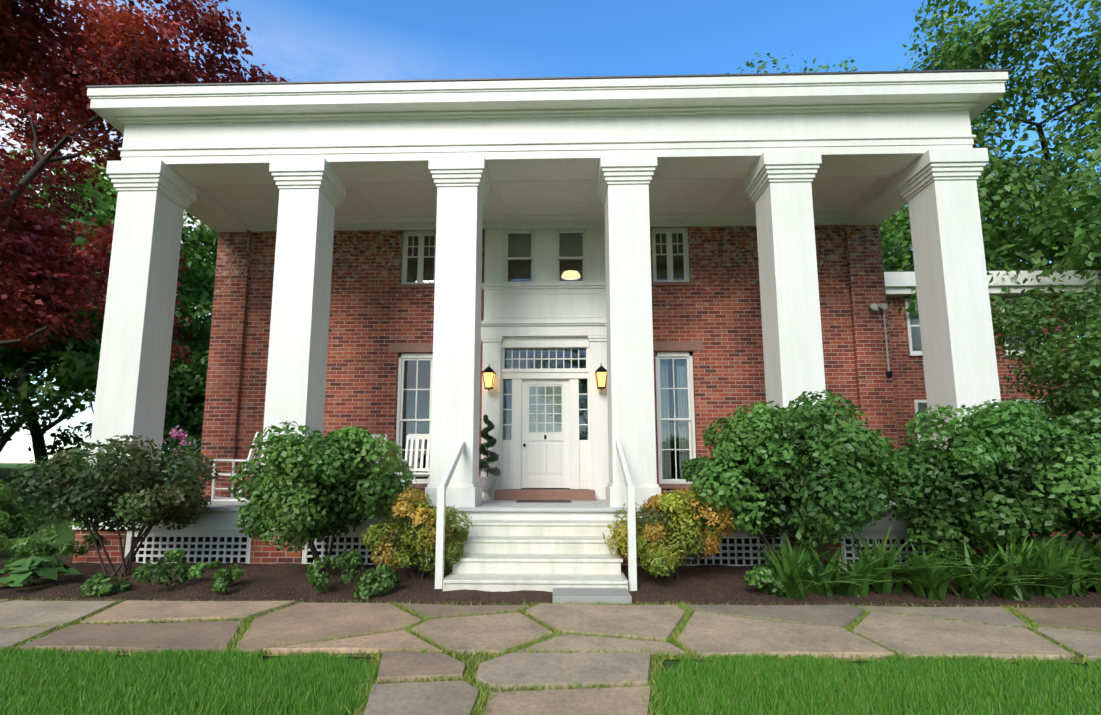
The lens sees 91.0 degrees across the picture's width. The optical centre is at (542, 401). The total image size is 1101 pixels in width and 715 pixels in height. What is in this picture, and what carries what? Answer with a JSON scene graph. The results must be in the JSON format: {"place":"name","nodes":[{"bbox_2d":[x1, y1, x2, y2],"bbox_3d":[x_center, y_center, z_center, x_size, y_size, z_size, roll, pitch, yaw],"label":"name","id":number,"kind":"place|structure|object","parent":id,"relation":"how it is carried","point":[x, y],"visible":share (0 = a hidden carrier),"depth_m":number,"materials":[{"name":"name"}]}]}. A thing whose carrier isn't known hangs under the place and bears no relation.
{"place":"outdoors","nodes":[
{"label":"outdoors","id":0,"kind":"place"},
{"bbox_2d":[0,599,1100,714],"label":"flagstone path","id":1,"kind":"structure","parent":0,"point":[916,635],"depth_m":4.02,"materials":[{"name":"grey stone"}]},
{"bbox_2d":[0,595,1100,714],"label":"grass joints","id":2,"kind":"object","parent":1,"relation":"on","point":[485,691],"visible":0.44,"depth_m":3.80,"materials":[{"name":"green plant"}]},
{"bbox_2d":[0,463,1100,714],"bbox_3d":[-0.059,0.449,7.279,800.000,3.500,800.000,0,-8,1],"label":"ground","id":3,"kind":"structure","parent":0,"point":[64,531],"depth_m":8.67,"materials":[{"name":"green plant"}]},
{"bbox_2d":[0,348,34,418],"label":"tree","id":4,"kind":"object","parent":3,"relation":"on","point":[32,352],"visible":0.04,"depth_m":26.52,"materials":[{"name":"green plant"}]},
{"bbox_2d":[0,479,46,542],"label":"shrub","id":5,"kind":"object","parent":3,"relation":"on","point":[14,512],"visible":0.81,"depth_m":8.11,"materials":[{"name":"green plant"}]},
{"bbox_2d":[0,339,94,455],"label":"tree","id":6,"kind":"object","parent":3,"relation":"on","point":[8,393],"visible":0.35,"depth_m":25.75,"materials":[{"name":"green plant"}]},
{"bbox_2d":[0,209,103,395],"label":"tree","id":7,"kind":"object","parent":3,"relation":"on","point":[80,374],"depth_m":20.62,"materials":[{"name":"green plant"}]},
{"bbox_2d":[0,293,201,466],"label":"tree","id":8,"kind":"object","parent":3,"relation":"on","point":[84,423],"depth_m":41.03,"materials":[{"name":"green plant"}]},
{"bbox_2d":[0,149,205,468],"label":"tree","id":9,"kind":"object","parent":3,"relation":"on","point":[100,216],"depth_m":25.99,"materials":[{"name":"green plant"}]},
{"bbox_2d":[0,148,218,452],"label":"tree","id":10,"kind":"object","parent":3,"relation":"on","point":[197,271],"depth_m":29.90,"materials":[{"name":"green plant"}]},
{"bbox_2d":[5,434,220,576],"bbox_3d":[-4.847,1.234,6.329,1.924,1.709,1.840,0,-8,1],"label":"shrub","id":11,"kind":"object","parent":3,"relation":"on","point":[85,495],"depth_m":5.98,"materials":[{"name":"green plant"}]},
{"bbox_2d":[0,0,289,365],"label":"red maple tree","id":12,"kind":"object","parent":3,"relation":"on","point":[43,259],"depth_m":13.12,"materials":[{"name":"red plant"}]},
{"bbox_2d":[84,322,209,450],"bbox_3d":[-22.348,-0.543,33.170,8.282,8.335,9.141,2,-8,-16],"label":"tree","id":13,"kind":"object","parent":3,"relation":"on","point":[89,428],"visible":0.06,"depth_m":30.79,"materials":[{"name":"green plant"}]},
{"bbox_2d":[160,426,202,478],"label":"rhododendron","id":14,"kind":"object","parent":3,"relation":"on","point":[196,445],"depth_m":11.59,"materials":[{"name":"plant"}]},
{"bbox_2d":[164,298,212,446],"bbox_3d":[-17.550,-0.735,29.750,9.642,9.474,9.837,0,-8,1],"label":"tree","id":15,"kind":"object","parent":3,"relation":"on","point":[178,391],"visible":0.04,"depth_m":27.52,"materials":[{"name":"green plant"}]},
{"bbox_2d":[181,212,215,352],"bbox_3d":[-21.939,-6.459,47.494,18.923,19.189,26.094,-5,-9,33],"label":"tree","id":16,"kind":"object","parent":3,"relation":"on","point":[204,227],"visible":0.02,"depth_m":38.14,"materials":[{"name":"green plant"}]},
{"bbox_2d":[228,421,416,576],"bbox_3d":[-2.524,1.157,6.243,1.939,1.839,1.834,0,-8,1],"label":"shrub","id":17,"kind":"object","parent":3,"relation":"on","point":[278,488],"depth_m":5.84,"materials":[{"name":"green plant"}]},
{"bbox_2d":[359,487,472,579],"bbox_3d":[-1.406,1.530,6.205,1.270,1.094,1.070,0,-8,1],"label":"gold shrub","id":18,"kind":"object","parent":3,"relation":"on","point":[415,507],"depth_m":5.95,"materials":[{"name":"yellow plant"}]},
{"bbox_2d":[435,440,636,604],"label":"front steps","id":19,"kind":"structure","parent":3,"relation":"on","point":[567,561],"depth_m":5.90,"materials":[{"name":"paint"}]},
{"bbox_2d":[72,72,1020,566],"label":"portico","id":20,"kind":"structure","parent":3,"relation":"on","point":[784,164],"depth_m":7.70,"materials":[{"name":"white paint"}]},
{"bbox_2d":[209,432,262,500],"bbox_3d":[-5.046,1.060,8.888,0.967,1.102,0.611,0,-8,1],"label":"rocking chair","id":21,"kind":"object","parent":20,"relation":"on","point":[249,458],"visible":0.35,"depth_m":8.63,"materials":[{"name":"white paint"}]},
{"bbox_2d":[370,434,387,467],"bbox_3d":[-3.029,1.048,8.791,0.611,1.102,0.968,-2,-8,11],"label":"rocking chair","id":22,"kind":"object","parent":20,"relation":"on","point":[374,435],"visible":0.02,"depth_m":9.26,"materials":[{"name":"white paint"}]},
{"bbox_2d":[397,434,430,501],"bbox_3d":[-1.999,1.031,8.666,0.611,1.102,0.968,0,-8,-4],"label":"rocking chair","id":23,"kind":"object","parent":20,"relation":"on","point":[417,437],"visible":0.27,"depth_m":9.06,"materials":[{"name":"white paint"}]},
{"bbox_2d":[479,426,496,499],"bbox_3d":[-0.936,0.974,9.159,0.330,1.350,0.330,0,-8,1],"label":"topiary urn","id":24,"kind":"object","parent":20,"relation":"on","point":[487,483],"visible":0.98,"depth_m":9.00,"materials":[{"name":"stone"}]},
{"bbox_2d":[479,414,500,476],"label":"topiary","id":25,"kind":"object","parent":24,"relation":"on","point":[493,456],"visible":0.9,"depth_m":9.15,"materials":[{"name":"green plant"}]},
{"bbox_2d":[481,227,608,502],"bbox_3d":[0.142,-0.846,9.628,2.222,5.080,2.114,5,-9,-31],"label":"front entrance","id":26,"kind":"object","parent":20,"relation":"on","point":[545,404],"visible":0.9,"depth_m":9.74,"materials":[{"name":"white paint"}]},
{"bbox_2d":[482,364,606,390],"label":"wall lanterns","id":27,"kind":"object","parent":26,"relation":"attached to","point":[488,373],"depth_m":9.41,"materials":[{"name":"black metal"}]},
{"bbox_2d":[86,69,1009,498],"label":"house walls","id":28,"kind":"structure","parent":3,"relation":"on","point":[708,315],"depth_m":9.85,"materials":[{"name":"brick"}]},
{"bbox_2d":[395,228,695,483],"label":"windows","id":29,"kind":"structure","parent":28,"relation":"attached to","point":[687,417],"depth_m":9.86,"materials":[{"name":"white paint"}]},
{"bbox_2d":[869,303,892,376],"bbox_3d":[5.950,-1.102,9.504,0.345,1.317,0.193,0,-8,1],"label":"flood light","id":30,"kind":"object","parent":28,"relation":"attached to","point":[876,307],"visible":0.98,"depth_m":9.53,"materials":[{"name":"grey metal"}]},
{"bbox_2d":[0,645,1100,714],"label":"lawn","id":31,"kind":"structure","parent":3,"relation":"on","point":[934,673],"depth_m":3.13,"materials":[{"name":"green plant"}]},
{"bbox_2d":[0,555,1100,607],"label":"mulch bed","id":32,"kind":"object","parent":3,"relation":"on","point":[710,584],"visible":0.35,"depth_m":5.50,"materials":[{"name":"brown soil"}]},
{"bbox_2d":[0,511,22,568],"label":"perennial","id":33,"kind":"object","parent":32,"relation":"on","point":[4,523],"visible":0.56,"depth_m":6.33,"materials":[{"name":"green plant"}]},
{"bbox_2d":[11,537,54,585],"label":"perennial","id":34,"kind":"object","parent":32,"relation":"on","point":[44,549],"visible":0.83,"depth_m":6.00,"materials":[{"name":"green plant"}]},
{"bbox_2d":[0,555,84,586],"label":"hosta","id":35,"kind":"object","parent":32,"relation":"on","point":[52,567],"visible":0.98,"depth_m":5.66,"materials":[{"name":"green plant"}]},
{"bbox_2d":[37,519,101,558],"bbox_3d":[-5.931,1.757,6.846,0.703,0.647,0.655,-6,-10,39],"label":"perennial","id":36,"kind":"object","parent":32,"relation":"on","point":[54,537],"visible":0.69,"depth_m":6.75,"materials":[{"name":"green plant"}]},
{"bbox_2d":[80,573,132,597],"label":"perennial","id":37,"kind":"object","parent":32,"relation":"on","point":[97,585],"visible":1,"depth_m":5.37,"materials":[{"name":"green plant"}]},
{"bbox_2d":[132,548,191,587],"bbox_3d":[-3.972,1.724,5.636,0.482,0.370,0.622,0,-8,1],"label":"perennial","id":38,"kind":"object","parent":32,"relation":"on","point":[144,571],"visible":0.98,"depth_m":5.62,"materials":[{"name":"green plant"}]},
{"bbox_2d":[187,560,244,593],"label":"perennial","id":39,"kind":"object","parent":32,"relation":"on","point":[222,582],"visible":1,"depth_m":5.49,"materials":[{"name":"green plant"}]},
{"bbox_2d":[305,548,364,592],"bbox_3d":[-2.146,1.717,5.568,0.568,0.402,0.629,3,-8,-25],"label":"perennial","id":40,"kind":"object","parent":32,"relation":"on","point":[353,557],"visible":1,"depth_m":5.42,"materials":[{"name":"green plant"}]},
{"bbox_2d":[352,564,400,600],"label":"perennial","id":41,"kind":"object","parent":32,"relation":"on","point":[370,578],"visible":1,"depth_m":5.34,"materials":[{"name":"green plant"}]},
{"bbox_2d":[743,565,786,595],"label":"perennial","id":42,"kind":"object","parent":32,"relation":"on","point":[776,586],"visible":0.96,"depth_m":5.30,"materials":[{"name":"green plant"}]},
{"bbox_2d":[602,489,736,579],"bbox_3d":[1.407,1.517,6.057,1.478,1.082,1.144,0,-8,1],"label":"gold shrub","id":43,"kind":"object","parent":3,"relation":"on","point":[673,506],"depth_m":5.80,"materials":[{"name":"yellow plant"}]},
{"bbox_2d":[681,389,925,564],"bbox_3d":[2.915,0.969,6.077,2.634,2.173,2.208,0,-8,1],"label":"shrub","id":44,"kind":"object","parent":3,"relation":"on","point":[854,486],"depth_m":5.65,"materials":[{"name":"green plant"}]},
{"bbox_2d":[726,0,1100,361],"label":"tree","id":45,"kind":"object","parent":3,"relation":"on","point":[1045,217],"depth_m":13.64,"materials":[{"name":"green plant"}]},
{"bbox_2d":[878,397,1100,561],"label":"shrub","id":46,"kind":"object","parent":3,"relation":"on","point":[992,445],"depth_m":5.72,"materials":[{"name":"green plant"}]},
{"bbox_2d":[884,269,1100,535],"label":"side wing","id":47,"kind":"structure","parent":3,"relation":"on","point":[907,368],"depth_m":11.31,"materials":[{"name":"red brick"}]},
{"bbox_2d":[990,284,1100,457],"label":"tree","id":48,"kind":"object","parent":3,"relation":"on","point":[1057,363],"depth_m":8.08,"materials":[{"name":"green plant"}]},
{"bbox_2d":[0,0,1100,462],"label":"sky","id":49,"kind":"structure","parent":0,"point":[296,40],"materials":[{"name":"blue"}]}
]}

